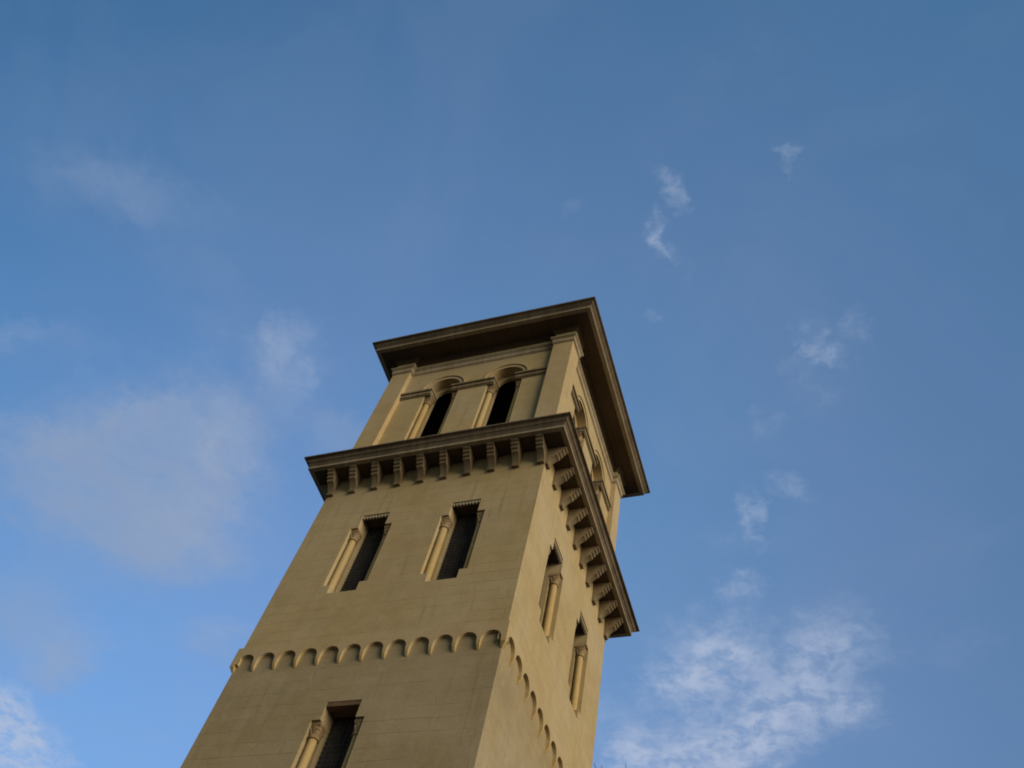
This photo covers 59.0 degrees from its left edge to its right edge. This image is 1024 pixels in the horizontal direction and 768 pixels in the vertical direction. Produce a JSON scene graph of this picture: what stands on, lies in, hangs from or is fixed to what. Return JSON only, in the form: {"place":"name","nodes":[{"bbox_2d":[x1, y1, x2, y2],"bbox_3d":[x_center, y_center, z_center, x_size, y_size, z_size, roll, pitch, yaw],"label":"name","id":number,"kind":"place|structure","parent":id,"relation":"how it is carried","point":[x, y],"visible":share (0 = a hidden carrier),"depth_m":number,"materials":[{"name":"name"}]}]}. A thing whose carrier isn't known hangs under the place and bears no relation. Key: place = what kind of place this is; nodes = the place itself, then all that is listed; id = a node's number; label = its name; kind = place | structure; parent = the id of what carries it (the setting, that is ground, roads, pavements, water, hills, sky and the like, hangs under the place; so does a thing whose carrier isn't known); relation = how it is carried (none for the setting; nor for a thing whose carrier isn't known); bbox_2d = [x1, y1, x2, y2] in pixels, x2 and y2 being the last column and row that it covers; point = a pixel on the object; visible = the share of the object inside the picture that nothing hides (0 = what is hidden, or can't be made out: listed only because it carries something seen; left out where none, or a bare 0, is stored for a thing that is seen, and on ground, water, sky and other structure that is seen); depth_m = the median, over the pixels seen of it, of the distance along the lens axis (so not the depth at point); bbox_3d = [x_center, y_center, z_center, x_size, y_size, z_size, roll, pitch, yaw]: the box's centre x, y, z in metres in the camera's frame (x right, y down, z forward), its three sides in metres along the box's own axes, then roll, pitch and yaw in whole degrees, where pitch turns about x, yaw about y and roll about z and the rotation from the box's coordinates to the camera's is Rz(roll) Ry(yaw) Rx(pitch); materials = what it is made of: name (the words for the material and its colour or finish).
{"place":"outdoors","nodes":[
{"label":"outdoors","id":0,"kind":"place"},
{"bbox_2d":[0,0,1023,767],"label":"sky","id":1,"kind":"structure","parent":0,"point":[794,228],"materials":[{"name":"blue"}]},
{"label":"pavement","id":2,"kind":"structure","parent":0,"visible":0},
{"bbox_2d":[180,296,649,767],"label":"bell tower","id":3,"kind":"structure","parent":2,"relation":"on","point":[451,591],"depth_m":20.93,"materials":[{"name":"stone"}]},
{"bbox_2d":[297,700,363,767],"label":"window","id":4,"kind":"structure","parent":3,"relation":"in","point":[338,746],"depth_m":16.73,"materials":[{"name":"stone"}]},
{"bbox_2d":[328,513,390,591],"bbox_3d":[-3.497,4.091,21.288,1.162,2.805,0.426,-10,-62,17],"label":"window","id":5,"kind":"structure","parent":3,"relation":"in","point":[366,557],"depth_m":21.59,"materials":[{"name":"stone"}]},
{"bbox_2d":[408,375,464,438],"bbox_3d":[-2.263,1.180,26.492,1.428,4.500,0.732,-10,-62,17],"label":"belfry window","id":6,"kind":"structure","parent":3,"relation":"in","point":[439,413],"depth_m":27.26,"materials":[{"name":"stone"}]},
{"bbox_2d":[425,499,483,579],"bbox_3d":[-1.235,3.676,20.602,1.162,2.805,0.426,-10,-62,17],"label":"window","id":7,"kind":"structure","parent":3,"relation":"in","point":[458,553],"depth_m":20.88,"materials":[{"name":"stone"}]},
{"bbox_2d":[475,363,528,427],"bbox_3d":[-0.340,0.827,25.909,1.428,4.500,0.732,-10,-62,17],"label":"belfry window","id":8,"kind":"structure","parent":3,"relation":"in","point":[503,404],"depth_m":26.66,"materials":[{"name":"stone"}]},
{"bbox_2d":[539,540,561,635],"bbox_3d":[0.708,4.734,20.858,0.426,2.805,1.162,-10,-62,17],"label":"window","id":9,"kind":"structure","parent":3,"relation":"in","point":[554,555],"depth_m":21.37,"materials":[{"name":"stone"}]},
{"bbox_2d":[570,612,586,709],"bbox_3d":[1.407,6.762,21.934,0.426,2.805,1.162,-10,-62,17],"label":"window","id":10,"kind":"structure","parent":3,"relation":"in","point":[580,650],"depth_m":22.35,"materials":[{"name":"stone"}]},
{"bbox_2d":[573,394,588,442],"bbox_3d":[1.979,1.015,27.439,0.342,1.338,1.428,-10,-62,17],"label":"belfry window","id":11,"kind":"structure","parent":3,"relation":"in","point":[579,396],"depth_m":27.83,"materials":[{"name":"stone"}]},
{"bbox_2d":[591,449,604,496],"bbox_3d":[2.574,2.738,28.354,0.342,1.338,1.428,-10,-62,17],"label":"belfry window","id":12,"kind":"structure","parent":3,"relation":"in","point":[596,451],"depth_m":28.75,"materials":[{"name":"stone"}]}
]}

